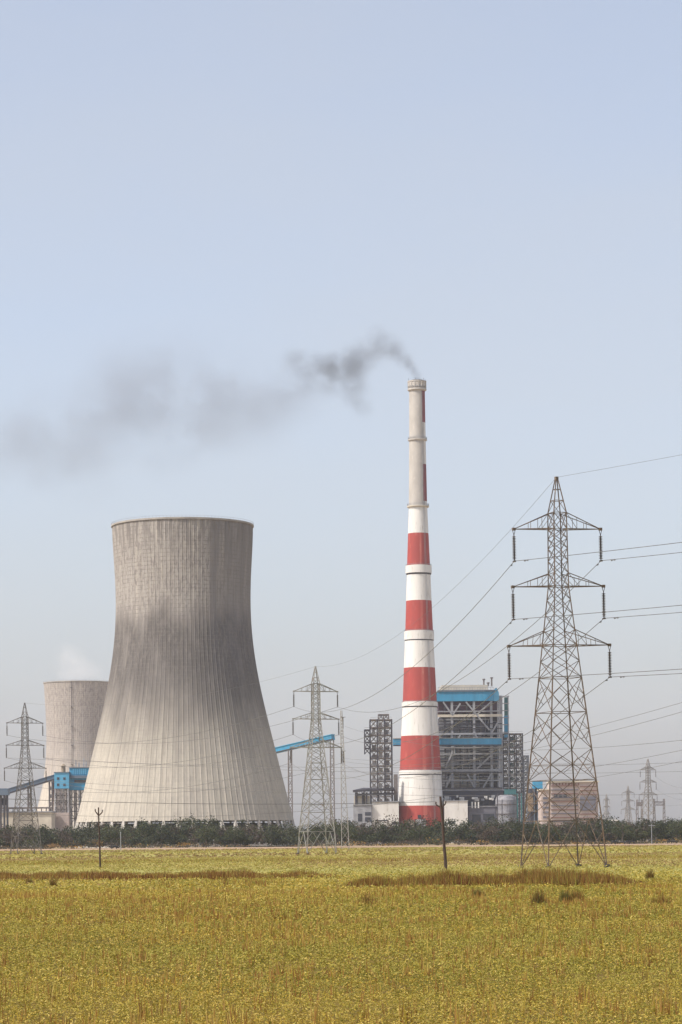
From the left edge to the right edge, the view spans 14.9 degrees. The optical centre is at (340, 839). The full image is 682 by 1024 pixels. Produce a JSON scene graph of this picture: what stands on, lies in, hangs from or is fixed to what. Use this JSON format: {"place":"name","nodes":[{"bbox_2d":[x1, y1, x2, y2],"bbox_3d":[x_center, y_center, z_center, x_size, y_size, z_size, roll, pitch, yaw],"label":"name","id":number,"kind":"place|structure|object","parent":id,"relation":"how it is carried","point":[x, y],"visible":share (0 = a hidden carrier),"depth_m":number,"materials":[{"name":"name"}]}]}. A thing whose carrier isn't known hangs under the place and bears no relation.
{"place":"outdoors","nodes":[
{"label":"outdoors","id":0,"kind":"place"},
{"bbox_2d":[69,759,88,828],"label":"transfer house","id":1,"kind":"structure","parent":0,"point":[78,775],"depth_m":1500.00,"materials":[{"name":"blue metal"}]},
{"bbox_2d":[0,841,681,1023],"bbox_3d":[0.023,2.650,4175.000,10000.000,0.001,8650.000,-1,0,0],"label":"ground","id":2,"kind":"structure","parent":0,"point":[300,1008],"depth_m":56.83,"materials":[{"name":"yellow plant"}]},
{"bbox_2d":[0,788,9,827],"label":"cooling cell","id":3,"kind":"object","parent":2,"relation":"on","point":[4,792],"visible":0.77,"depth_m":1461.00,"materials":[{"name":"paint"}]},
{"bbox_2d":[0,828,24,846],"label":"scrub tree","id":4,"kind":"object","parent":2,"relation":"on","point":[6,837],"visible":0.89,"depth_m":1031.81,"materials":[{"name":"green plant"}]},
{"bbox_2d":[4,703,46,853],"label":"transmission pylon","id":5,"kind":"object","parent":2,"relation":"on","point":[22,753],"visible":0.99,"depth_m":589.85,"materials":[{"name":"grey metal"}]},
{"bbox_2d":[19,758,681,767],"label":"power wire","id":6,"kind":"object","parent":5,"relation":"attached to","point":[345,767],"visible":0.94,"depth_m":575.63,"materials":[{"name":"metal"}]},
{"bbox_2d":[56,781,648,795],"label":"power wire","id":7,"kind":"object","parent":5,"relation":"attached to","point":[361,794],"visible":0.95,"depth_m":577.85,"materials":[{"name":"metal"}]},
{"bbox_2d":[51,758,681,773],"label":"power wire","id":8,"kind":"object","parent":5,"relation":"attached to","point":[386,772],"visible":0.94,"depth_m":576.31,"materials":[{"name":"metal"}]},
{"bbox_2d":[2,775,53,811],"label":"conveyor gallery","id":9,"kind":"object","parent":2,"relation":"on","point":[37,782],"visible":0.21,"depth_m":1498.00,"materials":[{"name":"paint"}]},
{"bbox_2d":[1,807,69,846],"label":"long building","id":10,"kind":"structure","parent":2,"relation":"on","point":[55,820],"depth_m":1470.00,"materials":[{"name":"beige concrete"}]},
{"bbox_2d":[34,827,50,848],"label":"scrub tree","id":11,"kind":"object","parent":2,"relation":"on","point":[43,835],"visible":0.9,"depth_m":1032.31,"materials":[{"name":"green plant"}]},
{"bbox_2d":[48,877,57,887],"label":"grass tuft","id":12,"kind":"object","parent":2,"relation":"on","point":[52,882],"visible":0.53,"depth_m":148.61,"materials":[{"name":"brown plant"}]},
{"bbox_2d":[54,772,69,812],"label":"transfer house","id":13,"kind":"structure","parent":2,"relation":"on","point":[63,778],"depth_m":1495.12,"materials":[{"name":"blue metal"}]},
{"bbox_2d":[55,830,75,848],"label":"scrub tree","id":14,"kind":"object","parent":2,"relation":"on","point":[67,838],"visible":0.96,"depth_m":1034.79,"materials":[{"name":"green plant"}]},
{"bbox_2d":[37,680,121,827],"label":"cooling tower","id":15,"kind":"structure","parent":2,"relation":"on","point":[71,724],"depth_m":2392.22,"materials":[{"name":"concrete"}]},
{"bbox_2d":[94,807,102,866],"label":"utility pole","id":16,"kind":"object","parent":2,"relation":"on","point":[98,814],"visible":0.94,"depth_m":262.29,"materials":[{"name":"concrete"}]},
{"bbox_2d":[98,824,119,845],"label":"scrub tree","id":17,"kind":"object","parent":2,"relation":"on","point":[109,835],"visible":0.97,"depth_m":1030.52,"materials":[{"name":"green plant"}]},
{"bbox_2d":[150,825,171,847],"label":"scrub tree","id":18,"kind":"object","parent":2,"relation":"on","point":[161,835],"visible":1,"depth_m":1035.45,"materials":[{"name":"green plant"}]},
{"bbox_2d":[0,867,343,880],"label":"ridge weeds","id":19,"kind":"object","parent":2,"relation":"on","point":[246,873],"visible":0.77,"depth_m":179.06,"materials":[{"name":"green plant"}]},
{"bbox_2d":[75,515,295,847],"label":"cooling tower","id":20,"kind":"structure","parent":2,"relation":"on","point":[183,627],"depth_m":1149.93,"materials":[{"name":"concrete"}]},
{"bbox_2d":[192,824,219,847],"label":"scrub tree","id":21,"kind":"object","parent":2,"relation":"on","point":[204,834],"visible":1,"depth_m":1032.89,"materials":[{"name":"green plant"}]},
{"bbox_2d":[96,874,322,888],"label":"ridge weeds","id":22,"kind":"object","parent":2,"relation":"on","point":[259,882],"visible":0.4,"depth_m":150.47,"materials":[{"name":"brown plant"}]},
{"bbox_2d":[222,827,244,842],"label":"scrub tree","id":23,"kind":"object","parent":2,"relation":"on","point":[239,834],"visible":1,"depth_m":1034.84,"materials":[{"name":"green plant"}]},
{"bbox_2d":[262,826,277,845],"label":"scrub tree","id":24,"kind":"object","parent":2,"relation":"on","point":[271,835],"visible":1,"depth_m":1031.07,"materials":[{"name":"green plant"}]},
{"bbox_2d":[275,734,334,844],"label":"conveyor gallery","id":25,"kind":"object","parent":2,"relation":"on","point":[288,746],"visible":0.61,"depth_m":1405.67,"materials":[{"name":"paint"}]},
{"bbox_2d":[290,666,342,853],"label":"transmission pylon","id":26,"kind":"object","parent":2,"relation":"on","point":[318,687],"visible":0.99,"depth_m":484.57,"materials":[{"name":"metal"}]},
{"bbox_2d":[8,708,288,743],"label":"power wire","id":27,"kind":"object","parent":26,"relation":"attached to","point":[139,741],"visible":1,"depth_m":539.83,"materials":[{"name":"metal"}]},
{"bbox_2d":[8,763,289,792],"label":"power wire","id":28,"kind":"object","parent":26,"relation":"attached to","point":[155,790],"visible":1,"depth_m":531.56,"materials":[{"name":"metal"}]},
{"bbox_2d":[9,735,289,767],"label":"power wire","id":29,"kind":"object","parent":26,"relation":"attached to","point":[150,765],"visible":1,"depth_m":530.67,"materials":[{"name":"metal"}]},
{"bbox_2d":[30,669,305,705],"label":"power wire","id":30,"kind":"object","parent":26,"relation":"attached to","point":[151,701],"visible":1,"depth_m":546.93,"materials":[{"name":"metal"}]},
{"bbox_2d":[47,707,335,743],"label":"power wire","id":31,"kind":"object","parent":26,"relation":"attached to","point":[181,741],"visible":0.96,"depth_m":535.61,"materials":[{"name":"metal"}]},
{"bbox_2d":[46,735,336,767],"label":"power wire","id":32,"kind":"object","parent":26,"relation":"attached to","point":[193,765],"visible":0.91,"depth_m":530.24,"materials":[{"name":"metal"}]},
{"bbox_2d":[49,763,340,792],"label":"power wire","id":33,"kind":"object","parent":26,"relation":"attached to","point":[186,791],"visible":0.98,"depth_m":544.19,"materials":[{"name":"metal"}]},
{"bbox_2d":[0,867,681,1023],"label":"crop","id":34,"kind":"object","parent":2,"relation":"on","point":[72,953],"visible":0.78,"depth_m":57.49,"materials":[{"name":"yellow plant"}]},
{"bbox_2d":[0,845,681,891],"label":"crop","id":35,"kind":"object","parent":2,"relation":"on","point":[282,853],"visible":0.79,"depth_m":305.28,"materials":[{"name":"yellow plant"}]},
{"bbox_2d":[0,812,681,848],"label":"scrub belt","id":36,"kind":"object","parent":2,"relation":"on","point":[397,832],"visible":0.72,"depth_m":1049.88,"materials":[{"name":"green plant"}]},
{"bbox_2d":[0,835,681,848],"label":"field edge brush","id":37,"kind":"object","parent":2,"relation":"on","point":[187,845],"visible":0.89,"depth_m":1025.34,"materials":[{"name":"green plant"}]},
{"bbox_2d":[1,854,681,864],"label":"ridge weeds","id":38,"kind":"object","parent":2,"relation":"on","point":[285,858],"visible":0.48,"depth_m":330.65,"materials":[{"name":"green plant"}]},
{"bbox_2d":[340,710,349,848],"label":"lattice mast","id":39,"kind":"object","parent":2,"relation":"on","point":[342,723],"visible":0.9,"depth_m":699.33,"materials":[{"name":"metal"}]},
{"bbox_2d":[345,726,680,749],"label":"power wire","id":40,"kind":"object","parent":39,"relation":"attached to","point":[553,749],"visible":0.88,"depth_m":412.37,"materials":[{"name":"metal"}]},
{"bbox_2d":[347,761,681,789],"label":"power wire","id":41,"kind":"object","parent":39,"relation":"attached to","point":[512,787],"visible":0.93,"depth_m":503.25,"materials":[{"name":"metal"}]},
{"bbox_2d":[350,712,679,764],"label":"power wire","id":42,"kind":"object","parent":39,"relation":"attached to","point":[544,746],"visible":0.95,"depth_m":396.60,"materials":[{"name":"metal"}]},
{"bbox_2d":[354,702,681,760],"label":"power wire","id":43,"kind":"object","parent":39,"relation":"attached to","point":[535,740],"visible":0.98,"depth_m":402.48,"materials":[{"name":"metal"}]},
{"bbox_2d":[355,750,680,779],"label":"power wire","id":44,"kind":"object","parent":39,"relation":"attached to","point":[538,774],"visible":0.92,"depth_m":441.09,"materials":[{"name":"metal"}]},
{"bbox_2d":[337,824,359,840],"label":"scrub tree","id":45,"kind":"object","parent":2,"relation":"on","point":[351,834],"visible":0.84,"depth_m":1035.21,"materials":[{"name":"green plant"}]},
{"bbox_2d":[353,792,371,843],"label":"equipment building","id":46,"kind":"structure","parent":2,"relation":"on","point":[362,813],"depth_m":1553.00,"materials":[{"name":"white concrete"}]},
{"bbox_2d":[358,892,377,906],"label":"grass tuft","id":47,"kind":"object","parent":2,"relation":"on","point":[367,899],"visible":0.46,"depth_m":102.39,"materials":[{"name":"brown plant"}]},
{"bbox_2d":[353,787,393,803],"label":"canopy","id":48,"kind":"object","parent":2,"relation":"on","point":[363,790],"visible":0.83,"depth_m":1553.35,"materials":[{"name":"metal"}]},
{"bbox_2d":[373,825,388,843],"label":"scrub tree","id":49,"kind":"object","parent":2,"relation":"on","point":[380,834],"visible":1,"depth_m":1033.31,"materials":[{"name":"green plant"}]},
{"bbox_2d":[372,801,398,843],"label":"equipment building","id":50,"kind":"structure","parent":2,"relation":"on","point":[380,809],"depth_m":1555.00,"materials":[{"name":"white paint"}]},
{"bbox_2d":[394,774,397,800],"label":"downcomer","id":51,"kind":"object","parent":2,"relation":"on","point":[395,787],"visible":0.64,"depth_m":1561.00,"materials":[{"name":"grey metal"}]},
{"bbox_2d":[407,825,429,845],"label":"scrub tree","id":52,"kind":"object","parent":2,"relation":"on","point":[413,831],"visible":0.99,"depth_m":1036.13,"materials":[{"name":"green plant"}]},
{"bbox_2d":[398,378,443,840],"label":"chimney","id":53,"kind":"object","parent":2,"relation":"on","point":[419,684],"visible":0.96,"depth_m":1563.95,"materials":[{"name":"white paint"}]},
{"bbox_2d":[435,796,446,868],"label":"utility pole","id":54,"kind":"object","parent":2,"relation":"on","point":[443,836],"visible":0.98,"depth_m":223.20,"materials":[{"name":"grey concrete"}]},
{"bbox_2d":[0,798,414,803],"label":"power wire","id":55,"kind":"object","parent":54,"relation":"attached to","point":[196,803],"visible":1,"depth_m":214.32,"materials":[{"name":"metal"}]},
{"bbox_2d":[9,796,438,816],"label":"power wire","id":56,"kind":"object","parent":54,"relation":"attached to","point":[226,815],"visible":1,"depth_m":220.12,"materials":[{"name":"metal"}]},
{"bbox_2d":[448,822,470,844],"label":"scrub tree","id":57,"kind":"object","parent":2,"relation":"on","point":[459,832],"visible":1,"depth_m":1031.03,"materials":[{"name":"green plant"}]},
{"bbox_2d":[442,789,515,810],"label":"canopy","id":58,"kind":"object","parent":2,"relation":"on","point":[485,797],"visible":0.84,"depth_m":1585.00,"materials":[{"name":"metal"}]},
{"bbox_2d":[468,802,495,842],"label":"equipment building","id":59,"kind":"structure","parent":2,"relation":"on","point":[481,814],"depth_m":1575.00,"materials":[{"name":"grey"}]},
{"bbox_2d":[472,814,480,821],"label":"window","id":60,"kind":"structure","parent":59,"relation":"in","point":[476,817],"depth_m":1575.02,"materials":[{"name":"grey glass"}]},
{"bbox_2d":[483,814,493,819],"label":"window","id":61,"kind":"structure","parent":59,"relation":"in","point":[485,816],"depth_m":1575.02,"materials":[{"name":"grey glass"}]},
{"bbox_2d":[475,826,500,844],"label":"scrub tree","id":62,"kind":"object","parent":2,"relation":"on","point":[488,833],"visible":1,"depth_m":1031.20,"materials":[{"name":"green plant"}]},
{"bbox_2d":[495,793,516,823],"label":"storage tank","id":63,"kind":"object","parent":2,"relation":"on","point":[505,804],"visible":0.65,"depth_m":1572.40,"materials":[{"name":"grey metal"}]},
{"bbox_2d":[501,821,522,840],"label":"scrub tree","id":64,"kind":"object","parent":2,"relation":"on","point":[512,832],"visible":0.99,"depth_m":1031.70,"materials":[{"name":"green plant"}]},
{"bbox_2d":[503,731,523,822],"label":"lattice tower","id":65,"kind":"structure","parent":2,"relation":"on","point":[513,766],"depth_m":1601.86,"materials":[{"name":"metal"}]},
{"bbox_2d":[517,793,521,821],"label":"pipe riser","id":66,"kind":"object","parent":2,"relation":"on","point":[519,806],"visible":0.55,"depth_m":1571.60,"materials":[{"name":"paint"}]},
{"bbox_2d":[523,753,528,823],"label":"lattice tower","id":67,"kind":"structure","parent":2,"relation":"on","point":[526,757],"depth_m":1639.83,"materials":[{"name":"grey metal"}]},
{"bbox_2d":[528,885,546,905],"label":"grass tuft","id":68,"kind":"object","parent":2,"relation":"on","point":[538,900],"visible":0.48,"depth_m":101.33,"materials":[{"name":"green plant"}]},
{"bbox_2d":[540,823,562,844],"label":"scrub tree","id":69,"kind":"object","parent":2,"relation":"on","point":[553,832],"visible":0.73,"depth_m":1033.34,"materials":[{"name":"green plant"}]},
{"bbox_2d":[507,477,611,867],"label":"transmission pylon","id":70,"kind":"object","parent":2,"relation":"on","point":[572,765],"visible":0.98,"depth_m":231.83,"materials":[{"name":"metal"}]},
{"bbox_2d":[291,680,507,778],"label":"power wire","id":71,"kind":"object","parent":70,"relation":"attached to","point":[426,745],"visible":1,"depth_m":283.20,"materials":[{"name":"metal"}]},
{"bbox_2d":[296,621,511,744],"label":"power wire","id":72,"kind":"object","parent":70,"relation":"attached to","point":[425,701],"visible":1,"depth_m":290.94,"materials":[{"name":"metal"}]},
{"bbox_2d":[296,562,513,711],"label":"power wire","id":73,"kind":"object","parent":70,"relation":"attached to","point":[433,648],"visible":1,"depth_m":287.00,"materials":[{"name":"metal"}]},
{"bbox_2d":[315,480,553,666],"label":"power wire","id":74,"kind":"object","parent":70,"relation":"attached to","point":[452,589],"visible":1,"depth_m":299.47,"materials":[{"name":"metal"}]},
{"bbox_2d":[339,562,599,711],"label":"power wire","id":75,"kind":"object","parent":70,"relation":"attached to","point":[489,659],"visible":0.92,"depth_m":296.49,"materials":[{"name":"metal"}]},
{"bbox_2d":[340,619,602,743],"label":"power wire","id":76,"kind":"object","parent":70,"relation":"attached to","point":[496,701],"visible":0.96,"depth_m":296.53,"materials":[{"name":"metal"}]},
{"bbox_2d":[342,678,608,777],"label":"power wire","id":77,"kind":"object","parent":70,"relation":"attached to","point":[498,749],"visible":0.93,"depth_m":296.92,"materials":[{"name":"metal"}]},
{"bbox_2d":[511,669,678,679],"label":"power wire","id":78,"kind":"object","parent":70,"relation":"attached to","point":[592,674],"visible":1,"depth_m":221.44,"materials":[{"name":"metal"}]},
{"bbox_2d":[515,605,680,619],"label":"power wire","id":79,"kind":"object","parent":70,"relation":"attached to","point":[598,612],"visible":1,"depth_m":221.37,"materials":[{"name":"metal"}]},
{"bbox_2d":[517,542,681,561],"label":"power wire","id":80,"kind":"object","parent":70,"relation":"attached to","point":[596,552],"visible":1,"depth_m":221.87,"materials":[{"name":"metal"}]},
{"bbox_2d":[602,552,681,560],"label":"power wire","id":81,"kind":"object","parent":70,"relation":"attached to","point":[640,556],"visible":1,"depth_m":229.40,"materials":[{"name":"metal"}]},
{"bbox_2d":[611,612,681,618],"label":"power wire","id":82,"kind":"object","parent":70,"relation":"attached to","point":[643,615],"visible":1,"depth_m":229.63,"materials":[{"name":"metal"}]},
{"bbox_2d":[559,887,572,900],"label":"grass tuft","id":83,"kind":"object","parent":2,"relation":"on","point":[561,897],"visible":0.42,"depth_m":104.69,"materials":[{"name":"yellow plant"}]},
{"bbox_2d":[537,781,598,841],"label":"turbine building","id":84,"kind":"structure","parent":2,"relation":"on","point":[562,801],"depth_m":1500.00,"materials":[{"name":"beige concrete"}]},
{"bbox_2d":[567,886,583,901],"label":"grass tuft","id":85,"kind":"object","parent":2,"relation":"on","point":[576,895],"visible":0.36,"depth_m":104.52,"materials":[{"name":"yellow plant"}]},
{"bbox_2d":[582,823,600,841],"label":"scrub tree","id":86,"kind":"object","parent":2,"relation":"on","point":[591,834],"visible":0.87,"depth_m":1035.48,"materials":[{"name":"green plant"}]},
{"bbox_2d":[603,794,610,819],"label":"transmission pylon","id":87,"kind":"object","parent":2,"relation":"on","point":[606,799],"visible":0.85,"depth_m":2249.64,"materials":[{"name":"metal"}]},
{"bbox_2d":[611,821,636,840],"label":"scrub tree","id":88,"kind":"object","parent":2,"relation":"on","point":[624,832],"visible":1,"depth_m":1031.89,"materials":[{"name":"green plant"}]},
{"bbox_2d":[621,786,635,824],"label":"transmission pylon","id":89,"kind":"object","parent":2,"relation":"on","point":[627,807],"visible":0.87,"depth_m":1899.41,"materials":[{"name":"metal"}]},
{"bbox_2d":[636,800,642,841],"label":"substation gantry","id":90,"kind":"object","parent":2,"relation":"on","point":[639,803],"visible":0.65,"depth_m":1299.83,"materials":[{"name":"grey metal"}]},
{"bbox_2d":[639,759,656,841],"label":"transmission pylon","id":91,"kind":"object","parent":2,"relation":"on","point":[647,771],"visible":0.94,"depth_m":1249.66,"materials":[{"name":"metal"}]},
{"bbox_2d":[644,869,654,879],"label":"grass tuft","id":92,"kind":"object","parent":2,"relation":"on","point":[650,874],"visible":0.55,"depth_m":157.68,"materials":[{"name":"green plant"}]},
{"bbox_2d":[645,820,666,840],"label":"scrub tree","id":93,"kind":"object","parent":2,"relation":"on","point":[656,829],"visible":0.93,"depth_m":1035.97,"materials":[{"name":"green plant"}]},
{"bbox_2d":[653,799,665,820],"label":"substation gantry","id":94,"kind":"object","parent":2,"relation":"on","point":[663,801],"visible":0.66,"depth_m":1259.83,"materials":[{"name":"grey metal"}]},
{"bbox_2d":[649,893,673,905],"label":"grass tuft","id":95,"kind":"object","parent":2,"relation":"on","point":[655,900],"visible":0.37,"depth_m":99.89,"materials":[{"name":"yellow plant"}]},
{"bbox_2d":[663,821,681,837],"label":"scrub tree","id":96,"kind":"object","parent":2,"relation":"on","point":[678,827],"visible":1,"depth_m":1034.14,"materials":[{"name":"green plant"}]},
{"bbox_2d":[0,843,681,850],"bbox_3d":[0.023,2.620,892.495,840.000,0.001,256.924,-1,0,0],"label":"dirt track","id":97,"kind":"structure","parent":0,"point":[328,847],"depth_m":929.38,"materials":[{"name":"beige soil"}]},
{"bbox_2d":[0,0,681,830],"label":"sky","id":98,"kind":"structure","parent":0,"point":[235,235],"materials":[{"name":"blue"}]},
{"bbox_2d":[369,719,392,803],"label":"lattice tower","id":99,"kind":"structure","parent":0,"point":[386,733],"depth_m":1599.85,"materials":[{"name":"metal"}]},
{"bbox_2d":[364,727,370,753],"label":"lattice tower","id":100,"kind":"structure","parent":99,"relation":"attached to","point":[365,735],"depth_m":1597.72,"materials":[{"name":"metal"}]},
{"bbox_2d":[393,738,501,745],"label":"conveyor gallery","id":101,"kind":"object","parent":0,"point":[469,741],"visible":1,"depth_m":1589.50,"materials":[{"name":"paint"}]},
{"bbox_2d":[443,800,467,842],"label":"equipment building","id":102,"kind":"structure","parent":0,"point":[456,809],"depth_m":1560.00,"materials":[{"name":"white paint"}]},
{"bbox_2d":[436,677,508,789],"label":"boiler house","id":103,"kind":"structure","parent":0,"point":[457,704],"depth_m":1600.80,"materials":[{"name":"grey metal"}]},
{"bbox_2d":[333,863,658,888],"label":"bank grass","id":104,"kind":"structure","parent":0,"point":[535,876],"depth_m":142.47,"materials":[{"name":"brown plant"}]},
{"bbox_2d":[528,782,542,823],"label":"mill building","id":105,"kind":"structure","parent":0,"point":[534,816],"depth_m":1529.50,"materials":[{"name":"grey metal"}]},
{"bbox_2d":[642,876,681,884],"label":"bank grass","id":106,"kind":"structure","parent":0,"point":[651,880],"depth_m":146.68,"materials":[{"name":"yellow plant"}]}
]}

